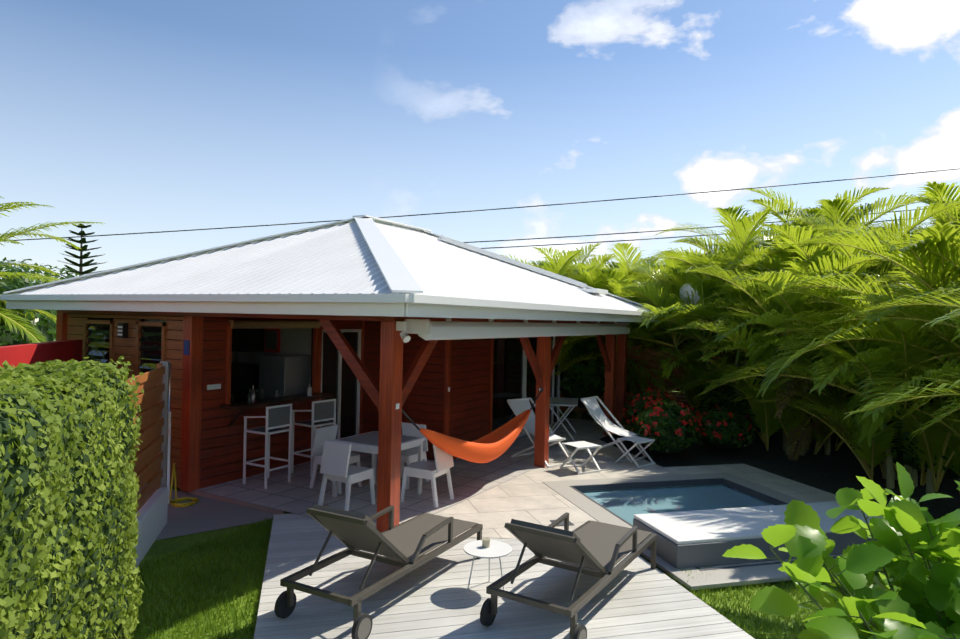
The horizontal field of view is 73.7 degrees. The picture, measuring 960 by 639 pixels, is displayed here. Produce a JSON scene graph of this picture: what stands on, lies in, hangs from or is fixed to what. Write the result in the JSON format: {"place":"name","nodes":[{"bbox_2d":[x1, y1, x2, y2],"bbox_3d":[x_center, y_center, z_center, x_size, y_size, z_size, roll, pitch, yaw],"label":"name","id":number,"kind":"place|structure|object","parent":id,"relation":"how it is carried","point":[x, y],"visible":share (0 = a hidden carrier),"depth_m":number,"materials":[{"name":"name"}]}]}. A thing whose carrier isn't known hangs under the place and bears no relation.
{"place":"outdoors","nodes":[
{"label":"outdoors","id":0,"kind":"place"},
{"bbox_2d":[130,487,167,570],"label":"fence wall","id":1,"kind":"structure","parent":0,"point":[152,517],"depth_m":6.71,"materials":[{"name":"grey concrete"}]},
{"bbox_2d":[200,329,310,476],"bbox_3d":[-4.143,1.223,10.215,2.075,2.160,2.240,1,0,30],"label":"dark kitchen","id":2,"kind":"object","parent":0,"point":[244,377],"visible":0.23,"depth_m":11.07,"materials":[{"name":"black"}]},
{"bbox_2d":[231,384,311,403],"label":"bottles","id":3,"kind":"object","parent":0,"point":[253,395],"visible":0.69,"depth_m":9.88,"materials":[{"name":"glass"}]},
{"bbox_2d":[0,294,659,322],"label":"fascia","id":4,"kind":"structure","parent":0,"point":[411,305],"depth_m":7.27,"materials":[{"name":"white paint"}]},
{"bbox_2d":[10,221,650,311],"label":"roof sheets","id":5,"kind":"object","parent":4,"relation":"on","point":[335,259],"visible":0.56,"depth_m":8.91,"materials":[{"name":"white metal"}]},
{"bbox_2d":[438,235,607,293],"bbox_3d":[0.974,-1.055,12.487,0.846,0.999,3.514,1,0,72],"label":"roof strip","id":6,"kind":"object","parent":5,"relation":"on","point":[501,258],"visible":0.83,"depth_m":12.57,"materials":[{"name":"white metal"}]},
{"bbox_2d":[3,215,659,310],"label":"roof caps","id":7,"kind":"object","parent":4,"relation":"on","point":[397,275],"visible":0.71,"depth_m":9.70,"materials":[{"name":"white metal"}]},
{"bbox_2d":[446,318,616,323],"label":"rafter tails","id":8,"kind":"object","parent":4,"relation":"attached to","point":[490,320],"visible":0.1,"depth_m":9.62,"materials":[{"name":"wood"}]},
{"bbox_2d":[405,319,629,339],"bbox_3d":[1.150,0.148,10.125,0.320,0.230,7.390,1,0,30],"label":"awning","id":9,"kind":"object","parent":8,"relation":"attached to","point":[426,329],"visible":0.88,"depth_m":8.31,"materials":[{"name":"white paint"}]},
{"bbox_2d":[670,284,699,324],"bbox_3d":[4.583,-0.329,14.044,1.106,0.906,0.660,1,0,-30],"label":"satellite dish","id":10,"kind":"object","parent":4,"relation":"attached to","point":[689,288],"visible":0.44,"depth_m":13.99,"materials":[{"name":"grey"}]},
{"bbox_2d":[188,417,626,527],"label":"veranda floor","id":11,"kind":"structure","parent":0,"point":[299,496],"depth_m":9.01,"materials":[{"name":"tile"}]},
{"bbox_2d":[145,319,311,397],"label":"interior wall","id":12,"kind":"structure","parent":11,"relation":"on","point":[295,341],"depth_m":11.03,"materials":[{"name":"grey paint"}]},
{"bbox_2d":[264,329,280,352],"bbox_3d":[-3.647,0.363,11.215,0.360,0.420,0.050,1,0,30],"label":"picture","id":13,"kind":"object","parent":12,"relation":"attached to","point":[272,340],"visible":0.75,"depth_m":11.18,"materials":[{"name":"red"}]},
{"bbox_2d":[259,354,309,398],"bbox_3d":[-3.269,1.461,10.669,0.600,1.720,0.560,1,0,30],"label":"fridge","id":14,"kind":"object","parent":12,"relation":"on","point":[285,374],"visible":0.4,"depth_m":10.46,"materials":[{"name":"grey metal"}]},
{"bbox_2d":[243,404,291,488],"bbox_3d":[-3.011,1.759,9.077,0.459,1.120,0.469,1,0,30],"label":"stool","id":15,"kind":"object","parent":11,"relation":"on","point":[278,418],"visible":1,"depth_m":8.98,"materials":[{"name":"white paint"}]},
{"bbox_2d":[291,399,335,476],"bbox_3d":[-2.535,1.769,9.749,0.459,1.120,0.469,1,0,34],"label":"stool","id":16,"kind":"object","parent":11,"relation":"on","point":[323,412],"visible":0.83,"depth_m":9.64,"materials":[{"name":"white paint"}]},
{"bbox_2d":[309,424,361,493],"bbox_3d":[-1.996,1.925,8.921,0.564,0.836,0.485,1,0,30],"label":"chair","id":17,"kind":"object","parent":11,"relation":"on","point":[326,433],"visible":0.58,"depth_m":8.91,"materials":[{"name":"white plastic"}]},
{"bbox_2d":[56,313,626,532],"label":"posts","id":18,"kind":"object","parent":11,"relation":"on","point":[390,416],"visible":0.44,"depth_m":8.60,"materials":[{"name":"brown wood"}]},
{"bbox_2d":[57,310,380,320],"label":"beam","id":19,"kind":"structure","parent":18,"relation":"on","point":[330,317],"depth_m":8.14,"materials":[{"name":"brown wood"}]},
{"bbox_2d":[183,321,449,408],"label":"electrical fixtures","id":20,"kind":"object","parent":18,"relation":"attached to","point":[402,327],"visible":0.9,"depth_m":6.92,"materials":[{"name":"white plastic"}]},
{"bbox_2d":[319,320,378,409],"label":"braces","id":21,"kind":"object","parent":18,"relation":"attached to","point":[366,380],"visible":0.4,"depth_m":7.24,"materials":[{"name":"brown wood"}]},
{"bbox_2d":[402,387,543,462],"bbox_3d":[0.040,1.442,8.757,0.375,1.009,3.940,1,0,30],"label":"hammock","id":22,"kind":"object","parent":18,"relation":"hanging from","point":[494,444],"visible":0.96,"depth_m":8.51,"materials":[{"name":"orange fabric"}]},
{"bbox_2d":[381,311,627,323],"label":"beam","id":23,"kind":"structure","parent":18,"relation":"on","point":[386,318],"depth_m":8.47,"materials":[{"name":"brown wood"}]},
{"bbox_2d":[402,335,610,405],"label":"braces","id":24,"kind":"object","parent":18,"relation":"attached to","point":[417,365],"visible":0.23,"depth_m":9.89,"materials":[{"name":"brown wood"}]},
{"bbox_2d":[200,317,490,488],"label":"walls","id":25,"kind":"structure","parent":11,"relation":"on","point":[470,379],"depth_m":9.58,"materials":[{"name":"brown wood"}]},
{"bbox_2d":[225,326,318,403],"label":"trims","id":26,"kind":"object","parent":25,"relation":"attached to","point":[228,359],"visible":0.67,"depth_m":9.06,"materials":[{"name":"brown wood"}]},
{"bbox_2d":[229,320,320,328],"bbox_3d":[-3.088,0.075,9.787,0.130,0.127,1.720,1,0,30],"label":"blind","id":27,"kind":"object","parent":25,"relation":"attached to","point":[266,324],"visible":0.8,"depth_m":9.64,"materials":[{"name":"brown wood"}]},
{"bbox_2d":[220,393,333,426],"bbox_3d":[-3.042,1.372,9.733,0.400,0.332,1.950,1,0,30],"label":"bar counter","id":28,"kind":"object","parent":25,"relation":"attached to","point":[242,406],"visible":0.73,"depth_m":9.42,"materials":[{"name":"brown wood"}]},
{"bbox_2d":[227,320,362,403],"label":"trims","id":29,"kind":"object","parent":25,"relation":"attached to","point":[349,324],"visible":0.4,"depth_m":11.16,"materials":[{"name":"brown wood"}]},
{"bbox_2d":[316,320,493,435],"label":"door frames","id":30,"kind":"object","parent":25,"relation":"attached to","point":[447,371],"depth_m":10.64,"materials":[{"name":"brown wood"}]},
{"bbox_2d":[318,440,375,510],"bbox_3d":[-1.665,1.932,8.052,0.485,0.836,0.564,1,0,30],"label":"chair","id":31,"kind":"object","parent":11,"relation":"on","point":[336,465],"visible":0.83,"depth_m":7.87,"materials":[{"name":"white plastic"}]},
{"bbox_2d":[332,431,424,496],"bbox_3d":[-1.366,1.978,8.617,0.880,0.750,0.880,1,0,30],"label":"dining table","id":32,"kind":"object","parent":11,"relation":"on","point":[367,442],"visible":0.5,"depth_m":8.51,"materials":[{"name":"white paint"}]},
{"bbox_2d":[362,321,444,459],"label":"walls","id":33,"kind":"structure","parent":11,"relation":"on","point":[424,403],"depth_m":10.96,"materials":[{"name":"brown wood"}]},
{"bbox_2d":[401,422,428,488],"bbox_3d":[-1.072,1.944,9.231,0.486,0.836,0.564,1,0,28],"label":"chair","id":34,"kind":"object","parent":11,"relation":"on","point":[409,456],"visible":0.48,"depth_m":9.34,"materials":[{"name":"white plastic"}]},
{"bbox_2d":[400,444,453,507],"bbox_3d":[-0.681,1.952,8.365,0.565,0.836,0.486,1,0,26],"label":"chair","id":35,"kind":"object","parent":11,"relation":"on","point":[443,463],"visible":0.9,"depth_m":8.23,"materials":[{"name":"white plastic"}]},
{"bbox_2d":[320,329,560,450],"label":"glass doors","id":36,"kind":"structure","parent":11,"relation":"on","point":[513,376],"depth_m":12.25,"materials":[{"name":"black"}]},
{"bbox_2d":[507,398,571,467],"bbox_3d":[1.007,1.905,10.946,0.590,0.995,1.030,1,0,-40],"label":"deck chair","id":37,"kind":"object","parent":11,"relation":"on","point":[519,406],"visible":0.75,"depth_m":11.06,"materials":[{"name":"white fabric"}]},
{"bbox_2d":[550,397,577,441],"bbox_3d":[1.702,2.049,13.232,0.620,0.736,1.150,1,0,10],"label":"folding table","id":38,"kind":"object","parent":11,"relation":"on","point":[569,402],"visible":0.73,"depth_m":12.98,"materials":[{"name":"white paint"}]},
{"bbox_2d":[0,0,959,282],"label":"sky","id":39,"kind":"structure","parent":0,"point":[128,116],"materials":[{"name":"blue"}]},
{"bbox_2d":[1,168,959,248],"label":"power lines","id":40,"kind":"object","parent":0,"point":[537,206],"visible":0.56,"depth_m":40.13,"materials":[{"name":"black"}]},
{"bbox_2d":[131,390,892,638],"bbox_3d":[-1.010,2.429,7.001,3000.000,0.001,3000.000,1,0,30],"label":"ground","id":41,"kind":"structure","parent":0,"point":[161,546],"depth_m":5.76,"materials":[{"name":"green plant"}]},
{"bbox_2d":[0,265,56,345],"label":"tree","id":42,"kind":"object","parent":41,"relation":"on","point":[22,282],"depth_m":13.81,"materials":[{"name":"green plant"}]},
{"bbox_2d":[0,257,81,340],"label":"tree","id":43,"kind":"object","parent":41,"relation":"on","point":[27,269],"depth_m":17.65,"materials":[{"name":"green plant"}]},
{"bbox_2d":[0,339,82,371],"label":"red wall","id":44,"kind":"structure","parent":41,"relation":"on","point":[34,353],"depth_m":8.22,"materials":[{"name":"red paint"}]},
{"bbox_2d":[0,196,104,342],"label":"palm","id":45,"kind":"object","parent":41,"relation":"on","point":[30,336],"visible":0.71,"depth_m":11.81,"materials":[{"name":"green plant"}]},
{"bbox_2d":[0,360,144,638],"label":"hedge","id":46,"kind":"object","parent":41,"relation":"on","point":[15,604],"depth_m":3.50,"materials":[{"name":"green plant"}]},
{"bbox_2d":[0,356,130,393],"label":"hedge sprigs","id":47,"kind":"object","parent":46,"relation":"on","point":[72,381],"visible":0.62,"depth_m":3.85,"materials":[{"name":"green plant"}]},
{"bbox_2d":[51,224,109,277],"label":"norfolk pine","id":48,"kind":"object","parent":41,"relation":"on","point":[81,257],"visible":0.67,"depth_m":77.72,"materials":[{"name":"green plant"}]},
{"bbox_2d":[67,313,183,487],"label":"annex wall","id":49,"kind":"structure","parent":41,"relation":"on","point":[124,348],"depth_m":8.91,"materials":[{"name":"brown wood"}]},
{"bbox_2d":[91,317,114,319],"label":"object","id":50,"kind":"structure","parent":49,"relation":"attached to","point":[102,318],"depth_m":9.81,"materials":[{"name":"black"}]},
{"bbox_2d":[118,323,127,337],"bbox_3d":[-5.231,0.160,9.369,0.130,0.220,0.091,1,0,30],"label":"wall lamp","id":51,"kind":"object","parent":49,"relation":"attached to","point":[122,330],"visible":1,"depth_m":9.34,"materials":[{"name":"black"}]},
{"bbox_2d":[83,320,166,375],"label":"annex windows","id":52,"kind":"structure","parent":49,"relation":"in","point":[99,345],"depth_m":9.22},
{"bbox_2d":[127,363,164,511],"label":"fence slats","id":53,"kind":"object","parent":41,"relation":"on","point":[151,415],"visible":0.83,"depth_m":6.83,"materials":[{"name":"brown wood"}]},
{"bbox_2d":[160,361,169,486],"bbox_3d":[-3.723,1.402,7.518,0.124,1.820,0.124,1,0,30],"label":"fence post","id":54,"kind":"object","parent":41,"relation":"on","point":[165,411],"visible":0.48,"depth_m":7.48,"materials":[{"name":"grey metal"}]},
{"bbox_2d":[128,517,272,638],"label":"grass","id":55,"kind":"structure","parent":41,"relation":"on","point":[240,579],"depth_m":5.71,"materials":[{"name":"green plant"}]},
{"bbox_2d":[131,480,273,539],"bbox_3d":[-5.495,2.325,8.303,5.920,0.001,2.200,1,0,30],"label":"concrete pad","id":56,"kind":"object","parent":41,"relation":"on","point":[203,514],"depth_m":7.72,"materials":[{"name":"grey concrete"}]},
{"bbox_2d":[167,364,198,507],"bbox_3d":[-3.778,1.459,8.169,0.306,1.798,0.403,1,0,30],"label":"broom","id":57,"kind":"object","parent":56,"relation":"on","point":[173,502],"visible":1,"depth_m":8.04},
{"bbox_2d":[254,513,753,638],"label":"deck","id":58,"kind":"structure","parent":41,"relation":"on","point":[638,597],"depth_m":5.45,"materials":[{"name":"grey wood"}]},
{"bbox_2d":[274,504,482,638],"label":"lounger","id":59,"kind":"object","parent":58,"relation":"on","point":[412,540],"visible":1,"depth_m":5.29,"materials":[{"name":"grey fabric"}]},
{"bbox_2d":[464,538,511,593],"bbox_3d":[0.066,2.172,5.651,0.430,0.441,0.430,1,0,30],"label":"side table","id":60,"kind":"object","parent":58,"relation":"on","point":[487,548],"visible":0.96,"depth_m":5.61,"materials":[{"name":"white paint"}]},
{"bbox_2d":[480,512,656,638],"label":"lounger","id":61,"kind":"object","parent":58,"relation":"on","point":[603,548],"visible":1,"depth_m":5.18,"materials":[{"name":"grey fabric"}]},
{"bbox_2d":[503,242,653,277],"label":"palm","id":62,"kind":"object","parent":41,"relation":"on","point":[604,258],"visible":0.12,"depth_m":19.82,"materials":[{"name":"green plant"}]},
{"bbox_2d":[516,249,658,302],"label":"palm","id":63,"kind":"object","parent":41,"relation":"on","point":[570,256],"visible":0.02,"depth_m":17.33,"materials":[{"name":"green plant"}]},
{"bbox_2d":[560,335,616,407],"bbox_3d":[2.513,1.053,15.720,1.914,2.250,2.032,1,0,30],"label":"shrub","id":64,"kind":"object","parent":41,"relation":"on","point":[591,370],"depth_m":15.06,"materials":[{"name":"green plant"}]},
{"bbox_2d":[565,388,647,418],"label":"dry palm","id":65,"kind":"object","parent":41,"relation":"on","point":[580,414],"visible":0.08,"depth_m":16.02,"materials":[{"name":"brown plant"}]},
{"bbox_2d":[554,325,677,414],"bbox_3d":[2.325,0.965,16.921,6.429,3.050,6.181,1,0,30],"label":"palm","id":66,"kind":"object","parent":41,"relation":"on","point":[635,375],"depth_m":14.77,"materials":[{"name":"green plant"}]},
{"bbox_2d":[572,268,664,306],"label":"palm","id":67,"kind":"object","parent":41,"relation":"on","point":[613,284],"visible":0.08,"depth_m":16.71,"materials":[{"name":"green plant"}]},
{"bbox_2d":[564,243,694,393],"bbox_3d":[5.116,0.245,19.416,6.245,4.606,6.802,1,0,30],"label":"palm","id":68,"kind":"object","parent":41,"relation":"on","point":[620,266],"depth_m":17.59,"materials":[{"name":"green plant"}]},
{"bbox_2d":[553,301,725,416],"bbox_3d":[3.549,0.995,16.479,6.384,3.042,6.184,1,0,30],"label":"palm","id":69,"kind":"object","parent":41,"relation":"on","point":[630,386],"depth_m":14.91,"materials":[{"name":"green plant"}]},
{"bbox_2d":[560,343,727,414],"bbox_3d":[2.569,1.493,16.234,7.000,1.900,0.080,1,0,30],"label":"hedge","id":70,"kind":"object","parent":41,"relation":"on","point":[654,388],"visible":0.02,"depth_m":15.28,"materials":[{"name":"green plant"}]},
{"bbox_2d":[563,266,805,413],"bbox_3d":[5.063,0.701,14.482,6.642,3.694,6.555,1,0,30],"label":"palm","id":71,"kind":"object","parent":41,"relation":"on","point":[671,307],"depth_m":13.72,"materials":[{"name":"green plant"}]},
{"bbox_2d":[616,206,838,374],"bbox_3d":[6.071,0.101,15.723,6.297,4.934,6.010,1,0,30],"label":"palm","id":72,"kind":"object","parent":41,"relation":"on","point":[718,256],"depth_m":14.48,"materials":[{"name":"green plant"}]},
{"bbox_2d":[664,559,893,638],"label":"grass","id":73,"kind":"structure","parent":41,"relation":"on","point":[752,588],"depth_m":5.50,"materials":[{"name":"green plant"}]},
{"bbox_2d":[655,223,910,455],"bbox_3d":[6.246,0.448,12.328,6.085,4.248,6.326,1,0,30],"label":"palm","id":74,"kind":"object","parent":41,"relation":"on","point":[768,423],"depth_m":11.75,"materials":[{"name":"green plant"}]},
{"bbox_2d":[694,236,959,493],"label":"palm","id":75,"kind":"object","parent":41,"relation":"on","point":[865,437],"depth_m":9.41,"materials":[{"name":"green plant"}]},
{"bbox_2d":[699,200,959,443],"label":"palm","id":76,"kind":"object","parent":41,"relation":"on","point":[775,259],"depth_m":13.19,"materials":[{"name":"green plant"}]},
{"bbox_2d":[722,462,959,638],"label":"leafy shrub","id":77,"kind":"object","parent":41,"relation":"on","point":[804,539],"depth_m":2.61,"materials":[{"name":"green plant"}]},
{"bbox_2d":[756,221,959,439],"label":"palm","id":78,"kind":"object","parent":41,"relation":"on","point":[944,251],"depth_m":8.27,"materials":[{"name":"green plant"}]},
{"bbox_2d":[802,607,959,638],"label":"shrub","id":79,"kind":"object","parent":41,"relation":"on","point":[833,626],"depth_m":2.13,"materials":[{"name":"green plant"}]},
{"bbox_2d":[868,480,959,608],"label":"shrub","id":80,"kind":"object","parent":41,"relation":"on","point":[882,576],"depth_m":3.39,"materials":[{"name":"green plant"}]},
{"bbox_2d":[434,440,841,568],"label":"terrace","id":81,"kind":"structure","parent":0,"point":[530,496],"depth_m":9.10,"materials":[{"name":"stone"}]},
{"bbox_2d":[550,520,573,525],"bbox_3d":[0.969,2.402,7.567,0.220,0.006,0.220,1,0,-15],"label":"drain","id":82,"kind":"object","parent":81,"relation":"on","point":[562,523],"visible":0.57,"depth_m":7.53,"materials":[{"name":"grey metal"}]},
{"bbox_2d":[560,441,601,474],"bbox_3d":[1.622,2.210,10.280,0.508,0.414,0.468,1,0,-30],"label":"folding stool","id":83,"kind":"object","parent":81,"relation":"on","point":[579,445],"visible":1,"depth_m":10.24,"materials":[{"name":"white paint"}]},
{"bbox_2d":[581,396,645,461],"bbox_3d":[2.384,1.936,11.460,1.030,0.995,0.590,1,0,40],"label":"deck chair","id":84,"kind":"object","parent":81,"relation":"on","point":[598,415],"visible":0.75,"depth_m":11.52,"materials":[{"name":"white fabric"}]},
{"bbox_2d":[615,436,654,467],"bbox_3d":[2.639,2.231,10.850,0.508,0.414,0.468,1,0,-40],"label":"folding stool","id":85,"kind":"object","parent":81,"relation":"on","point":[639,440],"visible":1,"depth_m":10.80,"materials":[{"name":"white paint"}]},
{"bbox_2d":[582,484,772,504],"bbox_3d":[2.934,2.999,8.052,3.200,1.104,2.570,1,0,75],"label":"pool tile border","id":86,"kind":"object","parent":81,"relation":"in","point":[664,487],"visible":0.1,"depth_m":9.58,"materials":[{"name":"blue tile"}]},
{"bbox_2d":[582,484,771,524],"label":"water","id":87,"kind":"structure","parent":86,"relation":"in","point":[627,505],"depth_m":9.01,"materials":[{"name":"teal liquid"}]},
{"bbox_2d":[633,518,876,568],"bbox_3d":[3.272,2.341,7.032,0.880,0.235,3.060,1,0,75],"label":"pool cover base","id":88,"kind":"object","parent":86,"relation":"on","point":[682,556],"visible":0.27,"depth_m":6.38,"materials":[{"name":"grey concrete"}]},
{"bbox_2d":[634,501,883,544],"bbox_3d":[3.289,2.206,7.056,0.880,0.035,3.060,1,0,75],"label":"pool cover","id":89,"kind":"object","parent":88,"relation":"on","point":[701,526],"visible":0.48,"depth_m":6.90,"materials":[{"name":"white plastic"}]},
{"bbox_2d":[570,478,840,570],"bbox_3d":[2.945,2.482,8.052,3.200,0.085,2.570,1,0,75],"label":"pool rim","id":90,"kind":"object","parent":81,"relation":"on","point":[690,482],"visible":0.44,"depth_m":9.41,"materials":[{"name":"grey concrete"}]},
{"bbox_2d":[543,473,879,590],"bbox_3d":[2.945,2.462,8.052,3.800,0.040,3.170,1,0,75],"label":"pool coping","id":91,"kind":"object","parent":81,"relation":"on","point":[738,576],"visible":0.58,"depth_m":7.61,"materials":[{"name":"grey stone"}]},
{"bbox_2d":[620,388,676,437],"bbox_3d":[3.388,1.896,12.659,1.253,1.092,1.455,1,0,30],"label":"ixora","id":92,"kind":"object","parent":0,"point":[651,397],"depth_m":12.45,"materials":[{"name":"green plant"}]},
{"bbox_2d":[694,370,800,435],"bbox_3d":[5.852,1.778,13.699,2.418,1.420,2.382,1,0,30],"label":"shrub","id":93,"kind":"object","parent":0,"point":[720,389],"depth_m":13.14,"materials":[{"name":"green plant"}]},
{"bbox_2d":[593,420,959,527],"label":"ground","id":94,"kind":"structure","parent":0,"point":[834,472],"depth_m":11.30,"materials":[{"name":"brown soil"}]},
{"bbox_2d":[632,399,704,453],"bbox_3d":[3.405,1.937,11.593,1.273,1.000,1.557,1,0,30],"label":"ixora","id":95,"kind":"object","parent":94,"relation":"on","point":[648,415],"depth_m":11.18,"materials":[{"name":"plant"}]},
{"bbox_2d":[692,405,756,449],"bbox_3d":[4.580,2.049,12.110,1.213,0.821,1.284,1,0,30],"label":"ixora","id":96,"kind":"object","parent":94,"relation":"on","point":[735,416],"depth_m":11.78,"materials":[{"name":"green plant"}]},
{"bbox_2d":[656,187,949,256],"bbox_3d":[8.432,-0.473,16.872,7.649,6.181,5.161,1,0,56],"label":"palm","id":97,"kind":"object","parent":94,"relation":"on","point":[831,210],"depth_m":16.20,"materials":[{"name":"green plant"}]},
{"bbox_2d":[774,368,844,460],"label":"dry palm","id":98,"kind":"object","parent":94,"relation":"on","point":[799,443],"visible":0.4,"depth_m":11.63,"materials":[{"name":"green plant"}]},
{"bbox_2d":[753,220,933,263],"bbox_3d":[9.492,0.036,16.919,6.932,5.209,7.073,1,0,30],"label":"palm","id":99,"kind":"object","parent":94,"relation":"on","point":[830,236],"depth_m":16.56,"materials":[{"name":"green plant"}]},
{"bbox_2d":[806,205,959,397],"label":"palm","id":100,"kind":"object","parent":94,"relation":"on","point":[875,229],"visible":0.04,"depth_m":11.03,"materials":[{"name":"green plant"}]},
{"bbox_2d":[814,243,959,437],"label":"palm","id":101,"kind":"object","parent":94,"relation":"on","point":[943,387],"visible":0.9,"depth_m":6.40,"materials":[{"name":"green plant"}]},
{"bbox_2d":[871,384,940,417],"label":"dry palm","id":102,"kind":"object","parent":94,"relation":"on","point":[931,386],"visible":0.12,"depth_m":8.86,"materials":[{"name":"green plant"}]},
{"bbox_2d":[861,181,959,246],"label":"palm","id":103,"kind":"object","parent":94,"relation":"on","point":[940,191],"visible":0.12,"depth_m":13.46,"materials":[{"name":"green plant"}]},
{"bbox_2d":[899,195,959,226],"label":"palm","id":104,"kind":"object","parent":94,"relation":"on","point":[945,211],"visible":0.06,"depth_m":12.87,"materials":[{"name":"green plant"}]},
{"bbox_2d":[857,394,959,478],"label":"shrub","id":105,"kind":"object","parent":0,"point":[909,454],"depth_m":9.70,"materials":[{"name":"green plant"}]}
]}

